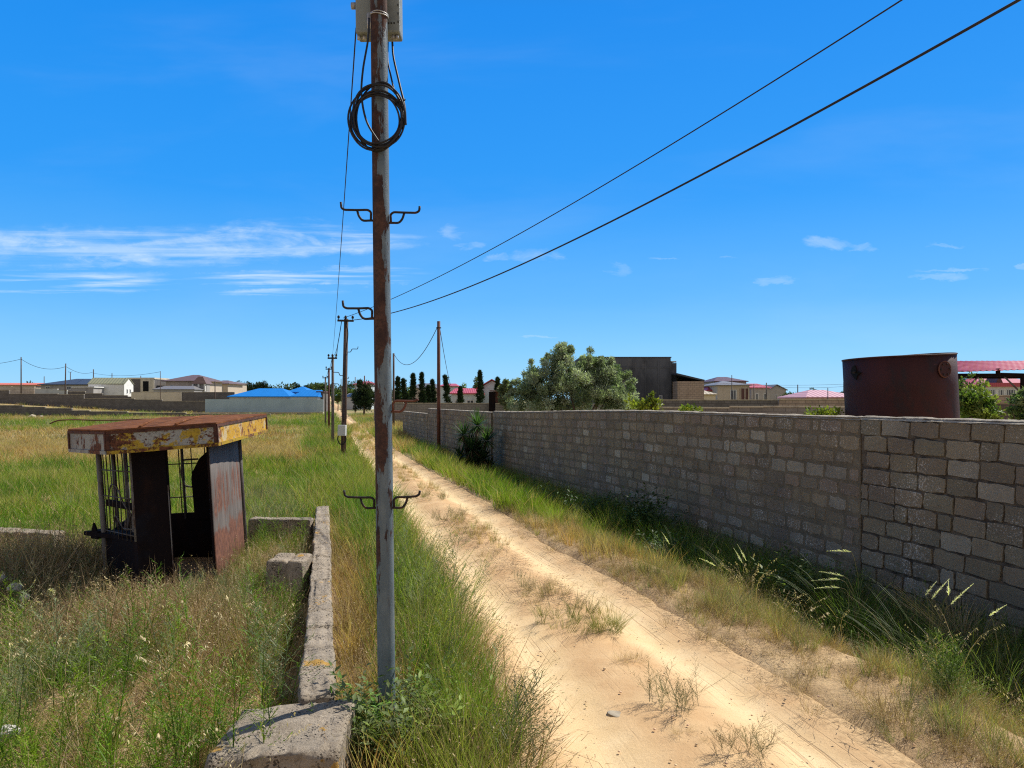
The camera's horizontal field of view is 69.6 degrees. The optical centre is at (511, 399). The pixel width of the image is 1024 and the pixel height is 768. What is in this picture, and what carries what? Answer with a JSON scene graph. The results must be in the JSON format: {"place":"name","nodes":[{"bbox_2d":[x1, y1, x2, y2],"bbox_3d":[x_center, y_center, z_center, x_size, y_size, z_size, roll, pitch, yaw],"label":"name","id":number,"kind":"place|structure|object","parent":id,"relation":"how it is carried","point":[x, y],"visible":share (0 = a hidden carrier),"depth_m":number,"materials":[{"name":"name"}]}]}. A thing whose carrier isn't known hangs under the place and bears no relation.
{"place":"outdoors","nodes":[
{"label":"outdoors","id":0,"kind":"place"},
{"bbox_2d":[162,375,225,391],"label":"house","id":1,"kind":"structure","parent":0,"point":[206,384],"depth_m":142.00,"materials":[{"name":"beige paint"}]},
{"bbox_2d":[0,396,1023,767],"bbox_3d":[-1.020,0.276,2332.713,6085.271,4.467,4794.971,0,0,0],"label":"ground","id":2,"kind":"structure","parent":0,"point":[828,692],"depth_m":5.40,"materials":[{"name":"soil"}]},
{"bbox_2d":[0,725,20,741],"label":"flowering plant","id":3,"kind":"object","parent":2,"relation":"on","point":[9,729],"visible":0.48,"depth_m":4.07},
{"bbox_2d":[0,386,34,393],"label":"boundary wall","id":4,"kind":"structure","parent":2,"relation":"on","point":[25,390],"depth_m":134.00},
{"bbox_2d":[0,383,42,387],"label":"house","id":5,"kind":"structure","parent":2,"relation":"on","point":[35,385],"depth_m":150.07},
{"bbox_2d":[0,527,65,550],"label":"foundation kerb","id":6,"kind":"structure","parent":2,"relation":"on","point":[28,531],"depth_m":9.42,"materials":[{"name":"concrete"}]},
{"bbox_2d":[35,388,67,393],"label":"boundary wall","id":7,"kind":"structure","parent":2,"relation":"on","point":[47,391],"depth_m":133.00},
{"bbox_2d":[33,588,74,628],"bbox_3d":[-3.828,1.806,6.151,0.360,0.502,0.166,0,0,27],"label":"wild leek","id":8,"kind":"object","parent":2,"relation":"on","point":[50,591],"visible":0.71,"depth_m":6.12,"materials":[{"name":"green plant"}]},
{"bbox_2d":[37,379,90,390],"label":"house","id":9,"kind":"structure","parent":2,"relation":"on","point":[59,385],"depth_m":146.00,"materials":[{"name":"grey stone"}]},
{"bbox_2d":[71,387,104,394],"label":"shed","id":10,"kind":"structure","parent":2,"relation":"on","point":[94,389],"depth_m":127.00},
{"bbox_2d":[67,391,130,397],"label":"boundary wall","id":11,"kind":"structure","parent":2,"relation":"on","point":[94,395],"depth_m":124.00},
{"bbox_2d":[0,390,204,411],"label":"boundary wall","id":12,"kind":"structure","parent":2,"relation":"on","point":[130,404],"depth_m":112.00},
{"bbox_2d":[87,378,133,395],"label":"house","id":13,"kind":"structure","parent":2,"relation":"on","point":[118,386],"depth_m":130.70,"materials":[{"name":"white paint"}]},
{"bbox_2d":[0,405,270,416],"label":"boundary wall","id":14,"kind":"structure","parent":2,"relation":"on","point":[20,409],"depth_m":88.00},
{"bbox_2d":[130,378,168,391],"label":"house","id":15,"kind":"structure","parent":2,"relation":"on","point":[144,384],"depth_m":139.90,"materials":[{"name":"beige"}]},
{"bbox_2d":[131,392,180,400],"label":"boundary wall","id":16,"kind":"structure","parent":2,"relation":"on","point":[170,396],"depth_m":122.00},
{"bbox_2d":[0,402,326,767],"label":"field grass","id":17,"kind":"structure","parent":2,"relation":"on","point":[50,455],"depth_m":5.48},
{"bbox_2d":[67,414,267,595],"bbox_3d":[-3.973,1.164,8.335,2.056,1.917,2.535,-3,2,0],"label":"kiosk","id":18,"kind":"object","parent":2,"relation":"on","point":[155,531],"visible":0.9,"depth_m":7.76,"materials":[{"name":"paint"}]},
{"bbox_2d":[49,418,148,423],"bbox_3d":[-4.950,0.254,8.866,1.051,0.058,0.094,0,0,-35],"label":"bent rod","id":19,"kind":"object","parent":18,"relation":"on","point":[96,420],"visible":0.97,"depth_m":8.79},
{"bbox_2d":[131,450,173,595],"bbox_3d":[-3.677,1.291,7.538,0.407,1.695,0.040,0,0,-19],"label":"door panel","id":20,"kind":"structure","parent":18,"relation":"in","point":[149,475],"depth_m":7.53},
{"bbox_2d":[152,386,203,391],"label":"house","id":21,"kind":"structure","parent":2,"relation":"on","point":[180,389],"depth_m":136.39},
{"bbox_2d":[181,392,234,400],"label":"boundary wall","id":22,"kind":"structure","parent":2,"relation":"on","point":[194,396],"depth_m":121.00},
{"bbox_2d":[26,380,400,395],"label":"woods","id":23,"kind":"object","parent":2,"relation":"on","point":[291,386],"visible":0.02,"depth_m":342.27,"materials":[{"name":"green plant"}]},
{"bbox_2d":[222,380,244,393],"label":"house","id":24,"kind":"structure","parent":2,"relation":"on","point":[232,386],"depth_m":168.27,"materials":[{"name":"beige paint"}]},
{"bbox_2d":[192,412,318,414],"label":"boundary wall","id":25,"kind":"structure","parent":2,"relation":"on","point":[299,413],"depth_m":96.97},
{"bbox_2d":[227,388,294,398],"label":"house","id":26,"kind":"structure","parent":2,"relation":"on","point":[270,393],"depth_m":112.87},
{"bbox_2d":[205,399,322,411],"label":"metal fence","id":27,"kind":"object","parent":2,"relation":"on","point":[263,405],"visible":0.64,"depth_m":100.00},
{"bbox_2d":[204,506,357,767],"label":"foundation wall","id":28,"kind":"structure","parent":2,"relation":"on","point":[305,748],"depth_m":3.97,"materials":[{"name":"concrete"}]},
{"bbox_2d":[248,517,313,543],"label":"foundation kerb","id":29,"kind":"structure","parent":2,"relation":"on","point":[288,522],"depth_m":10.04,"materials":[{"name":"concrete"}]},
{"bbox_2d":[289,390,321,398],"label":"house","id":30,"kind":"structure","parent":2,"relation":"on","point":[309,394],"depth_m":106.69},
{"bbox_2d":[326,366,330,426],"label":"utility pole","id":31,"kind":"object","parent":2,"relation":"on","point":[328,396],"visible":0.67,"depth_m":43.95,"materials":[{"name":"wood"}]},
{"bbox_2d":[328,354,336,442],"bbox_3d":[-7.000,0.262,28.728,0.384,4.104,0.165,0,0,0],"label":"utility pole","id":32,"kind":"object","parent":2,"relation":"on","point":[332,399],"visible":0.9,"depth_m":28.71,"materials":[{"name":"wood"}]},
{"bbox_2d":[332,315,357,453],"bbox_3d":[-5.232,-0.170,22.906,0.799,4.919,0.353,1,0,0],"label":"utility pole","id":33,"kind":"object","parent":2,"relation":"on","point":[342,430],"visible":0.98,"depth_m":22.93,"materials":[{"name":"wood"}]},
{"bbox_2d":[343,322,347,421],"bbox_3d":[-5.172,-0.889,22.890,0.160,3.169,0.070,0,0,-21],"label":"service cable","id":34,"kind":"object","parent":33,"relation":"attached to","point":[344,372],"visible":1,"depth_m":22.86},
{"bbox_2d":[344,0,902,317],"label":"overhead cable","id":35,"kind":"object","parent":33,"relation":"attached to","point":[680,138],"visible":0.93,"depth_m":9.25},
{"bbox_2d":[347,0,1020,320],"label":"overhead cable","id":36,"kind":"object","parent":33,"relation":"attached to","point":[889,72],"visible":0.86,"depth_m":6.70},
{"bbox_2d":[350,378,374,414],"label":"juniper","id":37,"kind":"object","parent":2,"relation":"on","point":[362,396],"visible":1,"depth_m":89.38,"materials":[{"name":"green plant"}]},
{"bbox_2d":[332,497,409,550],"bbox_3d":[-1.708,1.575,9.471,1.154,0.850,1.529,0,0,-28],"label":"wild shrub","id":38,"kind":"object","parent":2,"relation":"on","point":[361,525],"visible":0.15,"depth_m":9.52,"materials":[{"name":"green plant"}]},
{"bbox_2d":[340,0,420,730],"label":"utility pole","id":39,"kind":"object","parent":2,"relation":"on","point":[386,21],"visible":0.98,"depth_m":4.18,"materials":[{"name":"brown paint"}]},
{"bbox_2d":[332,28,356,355],"bbox_3d":[-3.962,-1.945,16.529,0.009,0.475,25.191,0,0,-14],"label":"overhead cable","id":40,"kind":"object","parent":39,"relation":"attached to","point":[347,158],"visible":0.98,"depth_m":6.24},
{"bbox_2d":[360,17,379,141],"bbox_3d":[-0.795,-1.796,4.130,0.108,0.707,0.032,0,0,0],"label":"cable tail","id":41,"kind":"object","parent":39,"relation":"attached to","point":[364,114],"visible":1,"depth_m":4.12},
{"bbox_2d":[347,81,405,152],"bbox_3d":[-0.759,-1.595,4.139,0.328,0.400,0.060,0,0,0],"label":"cable coil","id":42,"kind":"object","parent":39,"relation":"hanging from","point":[352,122],"visible":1,"depth_m":4.13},
{"bbox_2d":[391,41,406,124],"bbox_3d":[-0.653,-1.826,4.228,0.018,0.572,0.258,0,0,-27],"label":"cable tail","id":43,"kind":"object","parent":39,"relation":"attached to","point":[399,83],"visible":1,"depth_m":4.21},
{"bbox_2d":[392,353,394,424],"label":"utility pole","id":44,"kind":"object","parent":2,"relation":"on","point":[393,414],"visible":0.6,"depth_m":51.96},
{"bbox_2d":[392,376,401,402],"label":"cypress","id":45,"kind":"object","parent":2,"relation":"on","point":[398,389],"visible":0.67,"depth_m":70.53,"materials":[{"name":"green plant"}]},
{"bbox_2d":[306,646,497,767],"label":"leafy shrub","id":46,"kind":"object","parent":2,"relation":"on","point":[367,719],"visible":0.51,"depth_m":3.99,"materials":[{"name":"green plant"}]},
{"bbox_2d":[400,378,409,402],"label":"cypress","id":47,"kind":"object","parent":2,"relation":"on","point":[405,395],"visible":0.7,"depth_m":69.22,"materials":[{"name":"green plant"}]},
{"bbox_2d":[408,372,418,402],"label":"cypress","id":48,"kind":"object","parent":2,"relation":"on","point":[412,390],"visible":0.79,"depth_m":67.96,"materials":[{"name":"green plant"}]},
{"bbox_2d":[403,411,427,445],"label":"block wall","id":49,"kind":"structure","parent":2,"relation":"on","point":[415,423],"depth_m":38.93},
{"bbox_2d":[417,372,427,402],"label":"cypress","id":50,"kind":"object","parent":2,"relation":"on","point":[422,396],"visible":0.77,"depth_m":68.16,"materials":[{"name":"green plant"}]},
{"bbox_2d":[374,403,488,422],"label":"boundary wall","id":51,"kind":"structure","parent":2,"relation":"on","point":[418,407],"depth_m":62.00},
{"bbox_2d":[429,378,436,402],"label":"cypress","id":52,"kind":"object","parent":2,"relation":"on","point":[433,391],"visible":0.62,"depth_m":71.81,"materials":[{"name":"green plant"}]},
{"bbox_2d":[394,523,480,615],"bbox_3d":[-0.675,1.581,6.645,0.892,0.838,0.954,0,0,0],"label":"wild shrub","id":53,"kind":"object","parent":2,"relation":"on","point":[440,575],"visible":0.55,"depth_m":6.66,"materials":[{"name":"green plant"}]},
{"bbox_2d":[285,411,591,767],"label":"verge grass","id":54,"kind":"structure","parent":2,"relation":"on","point":[351,473],"depth_m":5.67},
{"bbox_2d":[436,321,440,448],"bbox_3d":[-3.186,-0.359,32.000,0.200,6.127,0.200,0,0,0],"label":"utility pole","id":55,"kind":"object","parent":2,"relation":"on","point":[438,327],"visible":0.83,"depth_m":31.94,"materials":[{"name":"wood"}]},
{"bbox_2d":[441,374,451,402],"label":"cypress","id":56,"kind":"object","parent":2,"relation":"on","point":[447,390],"visible":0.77,"depth_m":69.83,"materials":[{"name":"green plant"}]},
{"bbox_2d":[440,384,458,402],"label":"house","id":57,"kind":"structure","parent":2,"relation":"on","point":[453,387],"depth_m":125.00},
{"bbox_2d":[427,408,492,460],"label":"block wall","id":58,"kind":"structure","parent":2,"relation":"on","point":[449,422],"depth_m":30.86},
{"bbox_2d":[450,388,484,402],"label":"house","id":59,"kind":"structure","parent":2,"relation":"on","point":[469,396],"depth_m":80.00,"materials":[{"name":"beige paint"}]},
{"bbox_2d":[448,407,500,472],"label":"bush","id":60,"kind":"object","parent":2,"relation":"on","point":[475,448],"visible":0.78,"depth_m":23.41,"materials":[{"name":"green plant"}]},
{"bbox_2d":[474,369,485,402],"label":"cypress","id":61,"kind":"object","parent":2,"relation":"on","point":[480,391],"visible":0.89,"depth_m":70.36,"materials":[{"name":"green plant"}]},
{"bbox_2d":[476,379,508,402],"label":"house","id":62,"kind":"structure","parent":2,"relation":"on","point":[488,385],"depth_m":84.00,"materials":[{"name":"beige paint"}]},
{"bbox_2d":[489,390,499,411],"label":"gate","id":63,"kind":"structure","parent":2,"relation":"on","point":[493,398],"depth_m":61.30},
{"bbox_2d":[496,378,513,410],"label":"tree","id":64,"kind":"object","parent":2,"relation":"on","point":[502,390],"visible":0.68,"depth_m":59.70,"materials":[{"name":"green plant"}]},
{"bbox_2d":[0,464,1023,767],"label":"dry weeds","id":65,"kind":"object","parent":2,"relation":"on","point":[36,560],"visible":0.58,"depth_m":5.88,"materials":[{"name":"plant"}]},
{"bbox_2d":[468,669,572,767],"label":"wild shrub","id":66,"kind":"object","parent":2,"relation":"on","point":[516,701],"visible":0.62,"depth_m":3.89,"materials":[{"name":"green plant"}]},
{"bbox_2d":[526,486,567,504],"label":"ditch bush","id":67,"kind":"object","parent":2,"relation":"on","point":[551,492],"visible":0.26,"depth_m":15.90,"materials":[{"name":"green plant"}]},
{"bbox_2d":[503,341,639,410],"bbox_3d":[2.187,0.053,26.913,5.153,4.447,3.130,0,0,0],"label":"olive tree","id":68,"kind":"object","parent":2,"relation":"on","point":[598,379],"visible":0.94,"depth_m":26.61,"materials":[{"name":"green plant"}]},
{"bbox_2d":[557,486,627,518],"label":"ditch bush","id":69,"kind":"object","parent":2,"relation":"on","point":[592,504],"visible":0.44,"depth_m":14.21,"materials":[{"name":"green plant"}]},
{"bbox_2d":[570,357,676,410],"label":"industrial building","id":70,"kind":"structure","parent":2,"relation":"on","point":[649,374],"depth_m":70.00,"materials":[{"name":"concrete"}]},
{"bbox_2d":[624,393,664,410],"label":"shrub","id":71,"kind":"object","parent":2,"relation":"on","point":[644,404],"visible":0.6,"depth_m":19.26,"materials":[{"name":"green plant"}]},
{"bbox_2d":[606,482,693,535],"bbox_3d":[2.359,1.923,12.563,1.499,1.000,1.511,0,0,0],"label":"ditch bush","id":72,"kind":"object","parent":2,"relation":"on","point":[646,511],"visible":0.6,"depth_m":12.64,"materials":[{"name":"green plant"}]},
{"bbox_2d":[638,525,715,562],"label":"ditch bush","id":73,"kind":"object","parent":2,"relation":"on","point":[660,541],"visible":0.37,"depth_m":10.66,"materials":[{"name":"green plant"}]},
{"bbox_2d":[493,410,862,588],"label":"block wall","id":74,"kind":"structure","parent":2,"relation":"on","point":[776,477],"depth_m":11.81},
{"bbox_2d":[346,412,1023,767],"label":"ditch grass","id":75,"kind":"structure","parent":2,"relation":"on","point":[490,483],"depth_m":8.23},
{"bbox_2d":[672,373,704,399],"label":"outbuilding","id":76,"kind":"structure","parent":2,"relation":"on","point":[685,387],"depth_m":68.00,"materials":[{"name":"brick"}]},
{"bbox_2d":[677,403,702,411],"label":"shrub","id":77,"kind":"object","parent":2,"relation":"on","point":[688,407],"visible":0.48,"depth_m":15.93,"materials":[{"name":"green plant"}]},
{"bbox_2d":[629,525,760,573],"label":"fountain grass","id":78,"kind":"object","parent":2,"relation":"on","point":[686,554],"depth_m":10.16,"materials":[{"name":"green plant"}]},
{"bbox_2d":[661,400,777,406],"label":"boundary wall","id":79,"kind":"structure","parent":2,"relation":"on","point":[702,403],"depth_m":45.00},
{"bbox_2d":[416,495,1023,767],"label":"dry litter","id":80,"kind":"object","parent":2,"relation":"on","point":[497,552],"visible":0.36,"depth_m":7.13,"materials":[{"name":"plant"}]},
{"bbox_2d":[704,377,748,384],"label":"house","id":81,"kind":"structure","parent":2,"relation":"on","point":[717,379],"depth_m":123.60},
{"bbox_2d":[704,381,752,399],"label":"house","id":82,"kind":"structure","parent":2,"relation":"on","point":[722,390],"depth_m":110.00,"materials":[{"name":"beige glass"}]},
{"bbox_2d":[659,406,844,414],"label":"boundary wall","id":83,"kind":"structure","parent":2,"relation":"on","point":[776,409],"depth_m":26.15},
{"bbox_2d":[691,544,816,598],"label":"fountain grass","id":84,"kind":"object","parent":2,"relation":"on","point":[763,588],"depth_m":8.92,"materials":[{"name":"green plant"}]},
{"bbox_2d":[749,384,771,399],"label":"house","id":85,"kind":"structure","parent":2,"relation":"on","point":[759,391],"depth_m":118.00,"materials":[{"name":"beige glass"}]},
{"bbox_2d":[765,384,787,399],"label":"house","id":86,"kind":"structure","parent":2,"relation":"on","point":[776,390],"depth_m":122.00,"materials":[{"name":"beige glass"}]},
{"bbox_2d":[777,390,843,398],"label":"house","id":87,"kind":"structure","parent":2,"relation":"on","point":[814,394],"depth_m":61.30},
{"bbox_2d":[777,399,844,405],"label":"boundary wall","id":88,"kind":"structure","parent":2,"relation":"on","point":[811,402],"depth_m":44.60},
{"bbox_2d":[751,541,878,614],"bbox_3d":[3.364,2.063,8.539,1.302,0.747,1.297,0,0,0],"label":"ditch bush","id":89,"kind":"object","parent":2,"relation":"on","point":[796,573],"visible":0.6,"depth_m":8.31,"materials":[{"name":"green plant"}]},
{"bbox_2d":[802,405,843,414],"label":"shrub","id":90,"kind":"object","parent":2,"relation":"on","point":[821,410],"visible":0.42,"depth_m":11.53,"materials":[{"name":"green plant"}]},
{"bbox_2d":[762,550,934,649],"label":"fountain grass","id":91,"kind":"object","parent":2,"relation":"on","point":[853,615],"depth_m":7.37,"materials":[{"name":"green plant"}]},
{"bbox_2d":[841,352,959,417],"bbox_3d":[5.901,0.763,11.149,1.606,2.885,1.594,-4,1,-20],"label":"metal tank","id":92,"kind":"object","parent":2,"relation":"on","point":[919,385],"visible":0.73,"depth_m":10.49,"materials":[{"name":"metal"}]},
{"bbox_2d":[830,579,1023,690],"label":"fountain grass","id":93,"kind":"object","parent":2,"relation":"on","point":[919,638],"depth_m":6.33,"materials":[{"name":"green plant"}]},
{"bbox_2d":[861,416,1023,648],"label":"block wall","id":94,"kind":"structure","parent":2,"relation":"on","point":[943,500],"depth_m":7.82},
{"bbox_2d":[889,581,1007,652],"bbox_3d":[3.716,1.926,6.470,1.120,0.647,1.545,0,0,41],"label":"dry tuft","id":95,"kind":"object","parent":2,"relation":"on","point":[961,627],"visible":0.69,"depth_m":6.55,"materials":[{"name":"plant"}]},
{"bbox_2d":[873,602,1023,716],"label":"fountain grass","id":96,"kind":"object","parent":2,"relation":"on","point":[1006,684],"depth_m":5.72,"materials":[{"name":"green plant"}]},
{"bbox_2d":[906,624,1001,701],"bbox_3d":[2.991,1.783,5.034,0.544,0.483,0.570,0,0,0],"label":"bright weed","id":97,"kind":"object","parent":2,"relation":"on","point":[951,674],"visible":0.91,"depth_m":5.02,"materials":[{"name":"green plant"}]},
{"bbox_2d":[958,372,991,394],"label":"shrub","id":98,"kind":"object","parent":2,"relation":"on","point":[976,385],"visible":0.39,"depth_m":17.94,"materials":[{"name":"green plant"}]},
{"bbox_2d":[959,384,1005,418],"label":"shrub","id":99,"kind":"object","parent":2,"relation":"on","point":[980,405],"visible":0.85,"depth_m":14.30,"materials":[{"name":"green plant"}]},
{"bbox_2d":[957,361,1023,392],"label":"canopy","id":100,"kind":"object","parent":2,"relation":"on","point":[977,366],"visible":0.58,"depth_m":25.15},
{"bbox_2d":[963,379,1019,394],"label":"house","id":101,"kind":"structure","parent":2,"relation":"on","point":[1001,387],"depth_m":69.98,"materials":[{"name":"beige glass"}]},
{"bbox_2d":[961,603,1022,694],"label":"wild shrub","id":102,"kind":"object","parent":2,"relation":"on","point":[1003,645],"visible":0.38,"depth_m":6.18,"materials":[{"name":"green plant"}]},
{"bbox_2d":[1005,386,1023,419],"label":"shrub","id":103,"kind":"object","parent":2,"relation":"on","point":[1015,411],"visible":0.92,"depth_m":14.01,"materials":[{"name":"green plant"}]},
{"bbox_2d":[0,0,1023,399],"label":"sky","id":104,"kind":"structure","parent":0,"point":[173,172],"materials":[{"name":"blue"}]},
{"bbox_2d":[330,397,921,767],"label":"dirt road","id":105,"kind":"structure","parent":0,"point":[632,738],"depth_m":5.36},
{"bbox_2d":[397,485,449,499],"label":"road weed","id":106,"kind":"object","parent":105,"relation":"on","point":[442,497],"visible":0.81,"depth_m":14.80,"materials":[{"name":"beige plant"}]},
{"bbox_2d":[431,504,485,521],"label":"road weed","id":107,"kind":"object","parent":105,"relation":"on","point":[451,512],"visible":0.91,"depth_m":12.07,"materials":[{"name":"beige plant"}]},
{"bbox_2d":[513,567,575,598],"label":"road weed","id":108,"kind":"object","parent":105,"relation":"on","point":[543,587],"visible":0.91,"depth_m":7.53,"materials":[{"name":"beige plant"}]},
{"bbox_2d":[519,576,636,634],"bbox_3d":[0.578,1.846,6.585,1.078,0.249,1.332,0,0,0],"label":"road weed","id":109,"kind":"object","parent":105,"relation":"on","point":[578,618],"visible":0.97,"depth_m":6.54,"materials":[{"name":"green plant"}]},
{"bbox_2d":[571,606,648,634],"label":"road weed","id":110,"kind":"object","parent":105,"relation":"on","point":[609,622],"visible":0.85,"depth_m":6.28,"materials":[{"name":"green plant"}]},
{"bbox_2d":[610,645,654,664],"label":"road weed","id":111,"kind":"object","parent":105,"relation":"on","point":[629,657],"visible":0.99,"depth_m":5.57,"materials":[{"name":"beige plant"}]},
{"bbox_2d":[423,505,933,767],"bbox_3d":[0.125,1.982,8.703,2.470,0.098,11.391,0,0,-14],"label":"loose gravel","id":112,"kind":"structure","parent":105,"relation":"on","point":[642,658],"depth_m":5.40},
{"bbox_2d":[625,655,733,715],"bbox_3d":[1.069,1.822,4.858,0.598,0.296,0.623,0,0,41],"label":"road weed","id":113,"kind":"object","parent":105,"relation":"on","point":[649,686],"visible":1,"depth_m":4.78,"materials":[{"name":"beige plant"}]},
{"bbox_2d":[708,713,784,764],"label":"road weed","id":114,"kind":"object","parent":105,"relation":"on","point":[744,738],"visible":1,"depth_m":4.08,"materials":[{"name":"beige plant"}]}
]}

